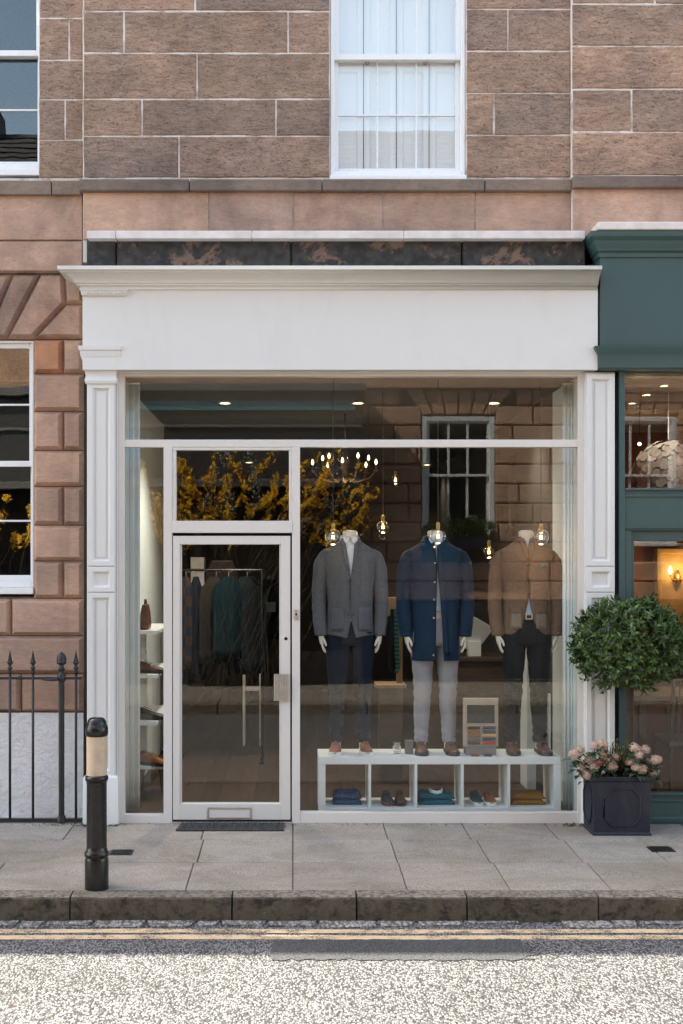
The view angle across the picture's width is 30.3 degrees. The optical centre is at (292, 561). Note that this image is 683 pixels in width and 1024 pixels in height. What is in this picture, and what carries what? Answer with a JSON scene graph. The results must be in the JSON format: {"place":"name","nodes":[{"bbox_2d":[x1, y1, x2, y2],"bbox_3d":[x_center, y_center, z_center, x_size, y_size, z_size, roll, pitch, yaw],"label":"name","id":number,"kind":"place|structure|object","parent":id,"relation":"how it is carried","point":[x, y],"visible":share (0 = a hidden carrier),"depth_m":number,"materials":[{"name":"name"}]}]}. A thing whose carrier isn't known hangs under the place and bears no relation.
{"place":"outdoors","nodes":[
{"label":"outdoors","id":0,"kind":"place"},
{"bbox_2d":[232,776,355,919],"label":"ground","id":1,"kind":"structure","parent":0,"point":[232,893],"depth_m":8.50,"materials":[{"name":"grey concrete"}]},
{"bbox_2d":[0,0,86,817],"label":"townhouse","id":2,"kind":"structure","parent":1,"relation":"on","point":[41,157],"depth_m":9.12,"materials":[{"name":"stone"}]},
{"bbox_2d":[0,341,33,593],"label":"sash window","id":3,"kind":"structure","parent":2,"relation":"in","point":[9,584],"depth_m":9.20,"materials":[{"name":"white paint"}]},
{"bbox_2d":[0,0,38,177],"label":"sash window","id":4,"kind":"structure","parent":2,"relation":"in","point":[7,169],"depth_m":9.17,"materials":[{"name":"white paint"}]},
{"bbox_2d":[0,250,586,696],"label":"row back wall","id":5,"kind":"structure","parent":1,"relation":"on","point":[14,482],"depth_m":18.30,"materials":[{"name":"paint"}]},
{"bbox_2d":[79,0,571,265],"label":"sandstone building","id":6,"kind":"structure","parent":5,"relation":"attached to","point":[326,115],"depth_m":9.05,"materials":[{"name":"brown stone"}]},
{"bbox_2d":[330,0,465,178],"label":"sash window","id":7,"kind":"structure","parent":6,"relation":"in","point":[413,58],"depth_m":9.19,"materials":[{"name":"white paint"}]},
{"bbox_2d":[0,922,682,1023],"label":"road","id":8,"kind":"structure","parent":0,"point":[251,981],"depth_m":6.05,"materials":[{"name":"grey asphalt"}]},
{"bbox_2d":[0,890,682,921],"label":"kerb","id":9,"kind":"structure","parent":8,"relation":"on","point":[401,905],"depth_m":7.12,"materials":[{"name":"grey stone"}]},
{"bbox_2d":[0,928,682,939],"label":"road marking","id":10,"kind":"object","parent":8,"relation":"on","point":[202,936],"visible":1,"depth_m":6.84,"materials":[{"name":"yellow paint"}]},
{"bbox_2d":[0,920,682,928],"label":"gutter","id":11,"kind":"object","parent":8,"relation":"on","point":[324,924],"visible":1,"depth_m":7.06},
{"bbox_2d":[270,939,538,960],"bbox_3d":[0.579,2.023,6.578,1.395,0.006,0.391,0,0,0],"label":"road patch","id":12,"kind":"object","parent":8,"relation":"on","point":[411,949],"visible":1,"depth_m":6.58,"materials":[{"name":"grey asphalt"}]},
{"bbox_2d":[0,822,682,892],"bbox_3d":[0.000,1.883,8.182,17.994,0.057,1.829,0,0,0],"label":"pavement","id":13,"kind":"structure","parent":0,"point":[361,856],"depth_m":7.99,"materials":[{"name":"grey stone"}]},
{"bbox_2d":[0,651,81,823],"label":"iron railing","id":14,"kind":"object","parent":13,"relation":"on","point":[61,678],"visible":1,"depth_m":8.97,"materials":[{"name":"black metal"}]},
{"bbox_2d":[84,717,108,891],"bbox_3d":[-1.137,1.409,7.300,0.141,1.023,0.141,0,0,0],"label":"bollard","id":15,"kind":"object","parent":13,"relation":"on","point":[96,853],"visible":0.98,"depth_m":7.25,"materials":[{"name":"black metal"}]},
{"bbox_2d":[109,849,133,854],"bbox_3d":[-1.109,1.875,8.124,0.156,0.019,0.140,0,0,0],"label":"drain cover","id":16,"kind":"object","parent":13,"relation":"in","point":[121,852],"visible":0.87,"depth_m":8.11,"materials":[{"name":"black metal"}]},
{"bbox_2d":[176,822,285,830],"bbox_3d":[-0.432,1.850,8.820,0.760,0.021,0.210,0,0,0],"label":"doormat","id":17,"kind":"object","parent":13,"relation":"on","point":[230,826],"visible":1,"depth_m":8.79,"materials":[{"name":"black rubber"}]},
{"bbox_2d":[51,822,583,826],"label":"weeds","id":18,"kind":"object","parent":13,"relation":"on","point":[117,824],"visible":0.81,"depth_m":8.88,"materials":[{"name":"green plant"}]},
{"bbox_2d":[57,231,614,824],"bbox_3d":[0.335,-0.237,9.014,3.940,4.209,0.571,0,0,0],"label":"shopfront","id":19,"kind":"object","parent":13,"relation":"on","point":[351,305],"visible":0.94,"depth_m":8.92,"materials":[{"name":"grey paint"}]},
{"bbox_2d":[173,536,289,819],"bbox_3d":[-0.437,0.825,8.991,0.836,2.021,0.097,0,0,0],"label":"door","id":20,"kind":"structure","parent":19,"relation":"in","point":[280,810],"depth_m":8.97,"materials":[{"name":"white wood"}]},
{"bbox_2d":[118,373,583,823],"bbox_3d":[0.414,0.261,9.000,3.314,3.207,0.080,0,0,0],"label":"window frame","id":21,"kind":"structure","parent":19,"relation":"in","point":[171,525],"depth_m":8.97,"materials":[{"name":"white wood"}]},
{"bbox_2d":[16,823,676,931],"bbox_3d":[0.303,1.944,7.913,5.789,0.189,2.076,0,0,0],"label":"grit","id":22,"kind":"object","parent":13,"relation":"on","point":[369,825],"visible":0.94,"depth_m":8.88,"materials":[{"name":"grey gravel"}]},
{"bbox_2d":[126,690,571,818],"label":"shop floor","id":23,"kind":"structure","parent":13,"relation":"on","point":[220,762],"depth_m":11.54,"materials":[{"name":"brown wood"}]},
{"bbox_2d":[140,765,163,794],"bbox_3d":[-1.119,1.712,10.000,0.320,0.234,0.320,0,0,0],"label":"stool","id":24,"kind":"object","parent":23,"relation":"on","point":[143,768],"visible":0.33,"depth_m":9.91,"materials":[{"name":"white laminate"}]},
{"bbox_2d":[140,752,163,766],"bbox_3d":[-1.080,1.542,9.880,0.275,0.105,0.099,0,0,27],"label":"shoe","id":25,"kind":"object","parent":24,"relation":"on","point":[147,759],"visible":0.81,"depth_m":9.86,"materials":[{"name":"orange leather"}]},
{"bbox_2d":[182,569,264,763],"bbox_3d":[-0.663,0.944,11.600,0.795,1.765,0.440,0,0,0],"label":"clothes rail","id":26,"kind":"object","parent":23,"relation":"on","point":[262,757],"visible":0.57,"depth_m":11.59,"materials":[{"name":"black light metal"}]},
{"bbox_2d":[182,571,192,669],"bbox_3d":[-0.987,0.527,11.602,0.143,0.914,0.135,0,0,-40],"label":"jacket","id":27,"kind":"object","parent":26,"relation":"hanging from","point":[187,594],"visible":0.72,"depth_m":11.55,"materials":[{"name":"fabric"}]},
{"bbox_2d":[188,571,204,679],"bbox_3d":[-0.895,0.577,11.623,0.133,1.014,0.130,0,0,-42],"label":"jacket","id":28,"kind":"object","parent":26,"relation":"hanging from","point":[196,672],"visible":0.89,"depth_m":11.56,"materials":[{"name":"fabric"}]},
{"bbox_2d":[197,571,226,663],"bbox_3d":[-0.699,0.502,11.652,0.144,0.864,0.415,0,0,38],"label":"hanging jacket","id":29,"kind":"object","parent":26,"relation":"hanging from","point":[205,625],"visible":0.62,"depth_m":11.54,"materials":[{"name":"fabric"}]},
{"bbox_2d":[210,570,243,658],"bbox_3d":[-0.581,0.477,11.539,0.344,0.814,0.143,0,0,-37],"label":"hanging jacket","id":30,"kind":"object","parent":26,"relation":"hanging from","point":[227,598],"visible":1,"depth_m":11.47,"materials":[{"name":"teal fabric"}]},
{"bbox_2d":[226,571,267,674],"bbox_3d":[-0.413,0.552,11.652,0.145,0.964,0.438,0,0,45],"label":"hanging jacket","id":31,"kind":"object","parent":26,"relation":"hanging from","point":[248,662],"visible":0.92,"depth_m":11.60,"materials":[{"name":"fabric"}]},
{"bbox_2d":[243,673,260,745],"bbox_3d":[-0.405,1.188,12.625,0.190,1.277,0.250,0,0,0],"label":"shelving unit","id":32,"kind":"object","parent":23,"relation":"on","point":[251,688],"visible":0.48,"depth_m":12.50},
{"bbox_2d":[140,378,575,810],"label":"shop side wall","id":33,"kind":"structure","parent":23,"relation":"on","point":[152,540],"depth_m":10.85,"materials":[{"name":"white paint"}]},
{"bbox_2d":[140,705,163,725],"bbox_3d":[-1.159,1.252,10.325,0.218,0.028,1.150,0,0,0],"label":"wall shelf","id":34,"kind":"object","parent":33,"relation":"attached to","point":[158,708],"depth_m":10.30,"materials":[{"name":"white laminate"}]},
{"bbox_2d":[140,706,163,719],"bbox_3d":[-1.129,1.185,9.914,0.275,0.105,0.099,0,0,16],"label":"shoe","id":35,"kind":"object","parent":34,"relation":"on","point":[146,714],"visible":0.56,"depth_m":9.88,"materials":[{"name":"brown leather"}]},
{"bbox_2d":[140,623,163,633],"bbox_3d":[-1.159,0.546,10.325,0.218,0.028,1.150,0,0,0],"label":"wall shelf","id":36,"kind":"object","parent":33,"relation":"attached to","point":[156,628],"depth_m":9.93,"materials":[{"name":"white laminate"}]},
{"bbox_2d":[140,599,150,629],"bbox_3d":[-1.165,0.411,9.950,0.072,0.239,0.200,0,0,0],"label":"bottle","id":37,"kind":"object","parent":36,"relation":"on","point":[145,618],"visible":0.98,"depth_m":9.85,"materials":[{"name":"brown glass"}]},
{"bbox_2d":[140,663,163,677],"bbox_3d":[-1.159,0.887,10.325,0.218,0.028,1.150,0,0,0],"label":"wall shelf","id":38,"kind":"object","parent":33,"relation":"attached to","point":[145,675],"depth_m":9.78,"materials":[{"name":"white laminate"}]},
{"bbox_2d":[140,660,163,673],"bbox_3d":[-1.129,0.820,9.914,0.275,0.105,0.099,0,0,16],"label":"shoe","id":39,"kind":"object","parent":38,"relation":"on","point":[145,667],"visible":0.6,"depth_m":9.88,"materials":[{"name":"brown leather"}]},
{"bbox_3d":[-0.697,0.218,12.225,0.407,0.030,0.350,0,0,0],"label":"high shelf","id":40,"kind":"object","parent":33,"relation":"attached to","visible":0},
{"bbox_2d":[191,557,205,582],"bbox_3d":[-0.918,0.078,12.200,0.130,0.249,0.200,0,0,0],"label":"storage box","id":41,"kind":"object","parent":40,"relation":"on","point":[198,562],"visible":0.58,"depth_m":12.10,"materials":[{"name":"beige cardboard"}]},
{"bbox_2d":[205,545,237,581],"bbox_3d":[-0.687,0.020,12.200,0.318,0.364,0.160,0,0,0],"label":"black handbag","id":42,"kind":"object","parent":40,"relation":"on","point":[221,564],"visible":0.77,"depth_m":12.12,"materials":[{"name":"brown leather"}]},
{"bbox_2d":[164,393,552,781],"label":"shop wall","id":43,"kind":"structure","parent":23,"relation":"on","point":[461,497],"depth_m":18.00,"materials":[{"name":"paint"}]},
{"bbox_2d":[258,576,291,639],"bbox_3d":[-0.342,0.648,17.851,0.648,0.914,0.119,0,0,0],"label":"display jersey","id":44,"kind":"object","parent":43,"relation":"attached to","point":[271,589],"visible":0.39,"depth_m":17.81,"materials":[{"name":"black fabric"}]},
{"bbox_2d":[266,602,275,611],"bbox_3d":[-0.352,0.634,17.753,0.220,0.141,0.007,0,0,0],"label":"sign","id":45,"kind":"object","parent":44,"relation":"attached to","point":[271,606],"visible":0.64,"depth_m":17.75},
{"bbox_2d":[126,378,573,467],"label":"shop ceiling","id":46,"kind":"structure","parent":43,"relation":"attached to","point":[318,408],"depth_m":11.24,"materials":[{"name":"white paint"}]},
{"bbox_2d":[126,382,139,808],"bbox_3d":[-1.195,0.246,9.260,0.142,3.142,0.024,0,0,0],"label":"curtain","id":47,"kind":"object","parent":46,"relation":"hanging from","point":[132,603],"visible":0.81,"depth_m":9.26,"materials":[{"name":"fabric"}]},
{"bbox_2d":[217,401,232,403],"bbox_3d":[-0.571,-1.337,10.580,0.130,0.012,0.130,0,0,0],"label":"ceiling light","id":48,"kind":"object","parent":46,"relation":"attached to","point":[224,402],"visible":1,"depth_m":10.54,"materials":[{"name":"metal"}]},
{"bbox_2d":[325,522,340,544],"bbox_3d":[0.290,-0.732,9.150,0.119,1.219,0.119,0,0,0],"label":"pendant bulb","id":49,"kind":"object","parent":46,"relation":"hanging from","point":[332,525],"visible":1,"depth_m":9.14,"materials":[{"name":"clear glass"}]},
{"bbox_2d":[310,413,377,482],"bbox_3d":[0.460,-1.029,11.382,0.623,0.629,0.613,0,0,0],"label":"chandelier","id":50,"kind":"object","parent":46,"relation":"hanging from","point":[344,477],"visible":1,"depth_m":11.38,"materials":[{"name":"brown metal"}]},
{"bbox_2d":[350,401,365,403],"bbox_3d":[0.546,-1.337,10.580,0.130,0.012,0.130,0,0,0],"label":"ceiling light","id":51,"kind":"object","parent":46,"relation":"attached to","point":[358,402],"visible":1,"depth_m":10.54,"materials":[{"name":"metal"}]},
{"bbox_2d":[377,515,388,532],"bbox_3d":[0.711,-0.784,9.950,0.098,1.114,0.098,0,0,0],"label":"pendant bulb","id":52,"kind":"object","parent":46,"relation":"hanging from","point":[382,517],"visible":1,"depth_m":9.94,"materials":[{"name":"gold metal"}]},
{"bbox_2d":[391,421,399,483],"bbox_3d":[0.976,-1.041,12.000,0.080,0.600,0.080,0,0,0],"label":"pendant bulb","id":53,"kind":"object","parent":46,"relation":"hanging from","point":[395,472],"visible":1,"depth_m":12.00,"materials":[{"name":"gold metal"}]},
{"bbox_2d":[430,522,445,543],"bbox_3d":[1.053,-0.736,9.150,0.116,1.210,0.116,0,0,0],"label":"pendant bulb","id":54,"kind":"object","parent":46,"relation":"hanging from","point":[437,525],"visible":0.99,"depth_m":9.14,"materials":[{"name":"clear glass"}]},
{"bbox_2d":[483,540,494,557],"bbox_3d":[1.548,-0.685,9.950,0.098,1.311,0.098,0,0,0],"label":"pendant bulb","id":55,"kind":"object","parent":46,"relation":"hanging from","point":[488,542],"visible":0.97,"depth_m":9.94,"materials":[{"name":"gold metal"}]},
{"bbox_2d":[486,401,501,403],"bbox_3d":[1.688,-1.337,10.580,0.130,0.012,0.130,0,0,0],"label":"ceiling light","id":56,"kind":"object","parent":46,"relation":"attached to","point":[494,402],"visible":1,"depth_m":10.54,"materials":[{"name":"metal"}]},
{"bbox_2d":[533,523,548,544],"bbox_3d":[1.801,-0.732,9.150,0.116,1.218,0.116,0,0,0],"label":"pendant bulb","id":57,"kind":"object","parent":46,"relation":"hanging from","point":[540,526],"visible":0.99,"depth_m":9.14,"materials":[{"name":"clear glass"}]},
{"bbox_2d":[562,382,572,808],"bbox_3d":[2.021,0.246,9.260,0.077,3.142,0.024,0,0,0],"label":"curtain","id":58,"kind":"object","parent":46,"relation":"hanging from","point":[567,587],"visible":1,"depth_m":9.26,"materials":[{"name":"fabric"}]},
{"bbox_2d":[506,451,515,536],"bbox_3d":[2.169,-0.693,11.704,0.344,0.914,0.272,0,0,-34],"label":"hanging coat","id":59,"kind":"object","parent":43,"relation":"hanging from","point":[511,503],"visible":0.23,"depth_m":11.66,"materials":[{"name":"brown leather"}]},
{"bbox_2d":[374,597,406,782],"bbox_3d":[0.808,1.059,10.500,0.250,1.535,0.300,0,0,0],"label":"tie stand","id":60,"kind":"object","parent":23,"relation":"on","point":[390,701],"visible":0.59,"depth_m":10.40,"materials":[{"name":"brown wood"}]},
{"bbox_2d":[389,609,395,673],"bbox_3d":[0.825,0.662,10.477,0.060,0.540,0.015,0,0,0],"label":"necktie","id":61,"kind":"object","parent":60,"relation":"hanging from","point":[392,667],"visible":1,"depth_m":10.47,"materials":[{"name":"black fabric"}]},
{"bbox_2d":[394,609,399,673],"bbox_3d":[0.858,0.662,10.477,0.060,0.540,0.015,0,0,0],"label":"necktie","id":62,"kind":"object","parent":60,"relation":"hanging from","point":[396,649],"visible":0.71,"depth_m":10.47,"materials":[{"name":"green fabric"}]},
{"bbox_2d":[317,749,560,809],"bbox_3d":[1.071,1.625,9.400,1.771,0.404,0.400,0,0,0],"label":"cube shelf","id":63,"kind":"object","parent":23,"relation":"on","point":[551,778],"visible":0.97,"depth_m":9.21,"materials":[{"name":"white laminate"}]},
{"bbox_2d":[332,787,361,804],"bbox_3d":[0.402,1.734,9.410,0.214,0.118,0.220,0,0,0],"label":"folded shirt","id":64,"kind":"object","parent":63,"relation":"on","point":[342,796],"visible":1,"depth_m":9.31,"materials":[{"name":"blue fabric"}]},
{"bbox_2d":[312,530,388,755],"bbox_3d":[0.428,0.594,9.399,0.577,1.666,0.358,0,0,0],"label":"mannequin","id":65,"kind":"object","parent":63,"relation":"on","point":[349,580],"visible":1,"depth_m":9.37},
{"bbox_2d":[381,790,394,805],"bbox_3d":[0.704,1.748,9.381,0.096,0.089,0.267,0,0,0],"label":"shoe","id":66,"kind":"object","parent":63,"relation":"on","point":[387,799],"visible":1,"depth_m":9.31,"materials":[{"name":"blue fabric"}]},
{"bbox_2d":[392,741,401,753],"bbox_3d":[0.773,1.380,9.360,0.068,0.084,0.068,0,0,0],"label":"tumbler","id":67,"kind":"object","parent":63,"relation":"on","point":[393,747],"visible":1,"depth_m":9.35,"materials":[{"name":"clear glass"}]},
{"bbox_2d":[394,790,406,805],"bbox_3d":[0.795,1.748,9.381,0.096,0.089,0.267,0,0,0],"label":"shoe","id":68,"kind":"object","parent":63,"relation":"on","point":[400,800],"visible":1,"depth_m":9.31,"materials":[{"name":"brown leather"}]},
{"bbox_2d":[405,740,412,753],"bbox_3d":[0.862,1.373,9.360,0.059,0.099,0.060,0,0,0],"label":"gift box","id":69,"kind":"object","parent":63,"relation":"on","point":[408,746],"visible":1,"depth_m":9.33,"materials":[{"name":"grey cardboard"}]},
{"bbox_2d":[396,530,474,755],"bbox_3d":[1.066,0.594,9.405,0.589,1.666,0.372,0,0,0],"label":"mannequin","id":70,"kind":"object","parent":63,"relation":"on","point":[435,604],"visible":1,"depth_m":9.37},
{"bbox_2d":[417,787,454,804],"bbox_3d":[1.063,1.736,9.410,0.266,0.113,0.220,0,0,0],"label":"folded sweater","id":71,"kind":"object","parent":63,"relation":"on","point":[430,796],"visible":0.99,"depth_m":9.31,"materials":[{"name":"teal fabric"}]},
{"bbox_2d":[469,790,483,805],"bbox_3d":[1.366,1.748,9.381,0.096,0.089,0.267,0,0,0],"label":"shoe","id":72,"kind":"object","parent":63,"relation":"on","point":[475,799],"visible":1,"depth_m":9.33,"materials":[{"name":"teal fabric"}]},
{"bbox_2d":[463,698,497,754],"bbox_3d":[1.386,1.213,9.345,0.262,0.419,0.150,0,0,0],"label":"display board","id":73,"kind":"object","parent":63,"relation":"on","point":[481,712],"visible":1,"depth_m":9.30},
{"bbox_2d":[468,726,479,728],"bbox_3d":[1.334,1.222,9.293,0.092,0.019,0.013,0,0,0],"label":"card holder","id":74,"kind":"object","parent":73,"relation":"attached to","point":[473,727],"visible":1,"depth_m":9.29,"materials":[{"name":"grey leather"}]},
{"bbox_2d":[468,730,479,732],"bbox_3d":[1.334,1.250,9.293,0.092,0.019,0.013,0,0,0],"label":"card holder","id":75,"kind":"object","parent":73,"relation":"attached to","point":[473,731],"visible":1,"depth_m":9.29,"materials":[{"name":"orange leather"}]},
{"bbox_2d":[468,734,479,736],"bbox_3d":[1.334,1.278,9.293,0.092,0.019,0.013,0,0,0],"label":"card holder","id":76,"kind":"object","parent":73,"relation":"attached to","point":[473,735],"visible":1,"depth_m":9.29,"materials":[{"name":"beige leather"}]},
{"bbox_2d":[468,738,479,740],"bbox_3d":[1.334,1.306,9.293,0.092,0.019,0.013,0,0,0],"label":"card holder","id":77,"kind":"object","parent":73,"relation":"attached to","point":[473,739],"visible":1,"depth_m":9.29,"materials":[{"name":"grey leather"}]},
{"bbox_2d":[467,705,494,722],"bbox_3d":[1.386,1.122,9.298,0.203,0.133,0.004,0,0,0],"label":"sign","id":78,"kind":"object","parent":73,"relation":"in","point":[475,713],"depth_m":9.30,"materials":[{"name":"grey paper"}]},
{"bbox_2d":[483,730,495,732],"bbox_3d":[1.447,1.250,9.293,0.096,0.019,0.013,0,0,0],"label":"card holder","id":79,"kind":"object","parent":73,"relation":"attached to","point":[489,731],"visible":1,"depth_m":9.29,"materials":[{"name":"blue leather"}]},
{"bbox_2d":[483,734,495,736],"bbox_3d":[1.447,1.278,9.293,0.096,0.019,0.013,0,0,0],"label":"card holder","id":80,"kind":"object","parent":73,"relation":"attached to","point":[489,735],"visible":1,"depth_m":9.29,"materials":[{"name":"beige leather"}]},
{"bbox_2d":[483,726,495,728],"bbox_3d":[1.447,1.222,9.293,0.096,0.019,0.013,0,0,0],"label":"card holder","id":81,"kind":"object","parent":73,"relation":"attached to","point":[489,727],"visible":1,"depth_m":9.29,"materials":[{"name":"blue leather"}]},
{"bbox_2d":[483,738,495,740],"bbox_3d":[1.447,1.306,9.293,0.096,0.019,0.013,0,0,0],"label":"card holder","id":82,"kind":"object","parent":73,"relation":"attached to","point":[489,739],"visible":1,"depth_m":9.29,"materials":[{"name":"blue leather"}]},
{"bbox_2d":[483,790,496,805],"bbox_3d":[1.461,1.748,9.381,0.096,0.089,0.267,0,0,0],"label":"shoe","id":83,"kind":"object","parent":63,"relation":"on","point":[489,799],"visible":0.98,"depth_m":9.31,"materials":[{"name":"beige leather"}]},
{"bbox_2d":[487,530,561,755],"bbox_3d":[1.748,0.594,9.399,0.579,1.666,0.358,0,0,0],"label":"mannequin","id":84,"kind":"object","parent":63,"relation":"on","point":[525,575],"visible":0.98,"depth_m":9.37},
{"bbox_2d":[510,790,545,804],"bbox_3d":[1.740,1.754,9.410,0.255,0.079,0.220,0,0,0],"label":"folded jumper","id":85,"kind":"object","parent":63,"relation":"on","point":[526,797],"visible":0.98,"depth_m":9.31,"materials":[{"name":"yellow fabric"}]},
{"bbox_2d":[426,652,504,748],"bbox_3d":[1.625,1.362,12.200,0.793,0.930,0.680,0,0,0],"label":"shop counter","id":86,"kind":"object","parent":23,"relation":"on","point":[482,676],"visible":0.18,"depth_m":11.90,"materials":[{"name":"brown wood"}]},
{"bbox_2d":[459,617,490,655],"bbox_3d":[1.728,0.706,12.005,0.353,0.379,0.190,0,0,0],"label":"point-of-sale monitor","id":87,"kind":"object","parent":86,"relation":"on","point":[481,631],"visible":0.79,"depth_m":11.98,"materials":[{"name":"plastic"}]},
{"bbox_2d":[520,652,550,789],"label":"display plinth","id":88,"kind":"structure","parent":23,"relation":"on","point":[527,776],"depth_m":10.10,"materials":[{"name":"white paint"}]},
{"bbox_2d":[581,770,652,835],"bbox_3d":[2.244,1.665,8.762,0.414,0.401,0.370,0,0,0],"label":"planter","id":89,"kind":"object","parent":13,"relation":"on","point":[616,806],"visible":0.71,"depth_m":8.59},
{"bbox_2d":[562,738,624,784],"bbox_3d":[2.055,1.373,8.678,0.450,0.342,0.368,0,0,-38],"label":"flowering plant","id":90,"kind":"object","parent":89,"relation":"in","point":[584,771],"visible":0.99,"depth_m":8.61,"materials":[{"name":"pink plant"}]},
{"bbox_2d":[601,739,633,776],"bbox_3d":[2.225,1.348,8.653,0.268,0.298,0.218,0,0,0],"label":"conifer plant","id":91,"kind":"object","parent":89,"relation":"in","point":[623,756],"visible":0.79,"depth_m":8.66,"materials":[{"name":"green plant"}]},
{"bbox_2d":[565,590,682,776],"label":"topiary tree","id":92,"kind":"object","parent":89,"relation":"in","point":[641,613],"visible":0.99,"depth_m":8.55,"materials":[{"name":"green plant"}]},
{"bbox_2d":[622,742,663,786],"bbox_3d":[2.389,1.382,8.690,0.322,0.309,0.373,0,0,0],"label":"flowering plant","id":93,"kind":"object","parent":89,"relation":"in","point":[646,767],"visible":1,"depth_m":8.58,"materials":[{"name":"pink plant"}]},
{"bbox_2d":[570,0,682,249],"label":"sandstone building","id":94,"kind":"structure","parent":13,"relation":"on","point":[626,110],"depth_m":9.00,"materials":[{"name":"stone"}]},
{"bbox_2d":[585,222,682,823],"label":"shopfront","id":95,"kind":"object","parent":13,"relation":"on","point":[640,309],"visible":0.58,"depth_m":8.87,"materials":[{"name":"teal paint"}]},
{"bbox_2d":[615,371,682,823],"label":"window frame","id":96,"kind":"structure","parent":95,"relation":"in","point":[641,514],"depth_m":8.95,"materials":[{"name":"teal paint"}]},
{"bbox_2d":[634,736,682,790],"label":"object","id":97,"kind":"structure","parent":13,"relation":"on","point":[663,751],"depth_m":11.31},
{"bbox_2d":[625,432,682,735],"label":"cafe wall","id":98,"kind":"structure","parent":97,"relation":"on","point":[658,716],"depth_m":13.20,"materials":[{"name":"paint"}]},
{"bbox_2d":[625,379,682,431],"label":"cafe ceiling","id":99,"kind":"structure","parent":98,"relation":"attached to","point":[653,408],"depth_m":10.80,"materials":[{"name":"paint"}]},
{"bbox_2d":[638,411,640,445],"bbox_3d":[3.080,-1.198,11.200,0.030,0.329,0.030,0,0,0],"label":"pendant bulb","id":100,"kind":"object","parent":99,"relation":"hanging from","point":[639,443],"visible":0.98,"depth_m":11.20,"materials":[{"name":"white glass"}]},
{"bbox_2d":[632,392,682,487],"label":"globe pendant","id":101,"kind":"object","parent":99,"relation":"hanging from","point":[658,464],"visible":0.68,"depth_m":9.56,"materials":[{"name":"beige paper"}]},
{"bbox_2d":[658,384,669,386],"bbox_3d":[2.721,-1.295,9.242,0.081,0.012,0.081,0,0,0],"label":"ceiling light","id":102,"kind":"object","parent":99,"relation":"attached to","point":[663,385],"visible":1,"depth_m":9.22,"materials":[{"name":"metal"}]},
{"bbox_2d":[653,548,682,661],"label":"framed panel","id":103,"kind":"object","parent":98,"relation":"attached to","point":[666,589],"visible":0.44,"depth_m":13.13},
{"bbox_2d":[668,566,682,586],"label":"wall sconce","id":104,"kind":"object","parent":103,"relation":"attached to","point":[677,580],"depth_m":13.06,"materials":[{"name":"gold metal"}]},
{"bbox_2d":[634,687,682,763],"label":"cafe table","id":105,"kind":"object","parent":97,"relation":"on","point":[662,694],"visible":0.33,"depth_m":10.14,"materials":[{"name":"brown wood"}]},
{"bbox_2d":[652,678,682,790],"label":"wicker chair","id":106,"kind":"object","parent":97,"relation":"on","point":[671,739],"visible":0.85,"depth_m":9.62,"materials":[{"name":"brown wicker"}]},
{"bbox_2d":[647,846,675,852],"bbox_3d":[2.398,1.873,8.210,0.156,0.019,0.140,0,0,0],"label":"drain cover","id":107,"kind":"object","parent":13,"relation":"in","point":[656,849],"visible":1,"depth_m":8.19,"materials":[{"name":"black metal"}]}
]}

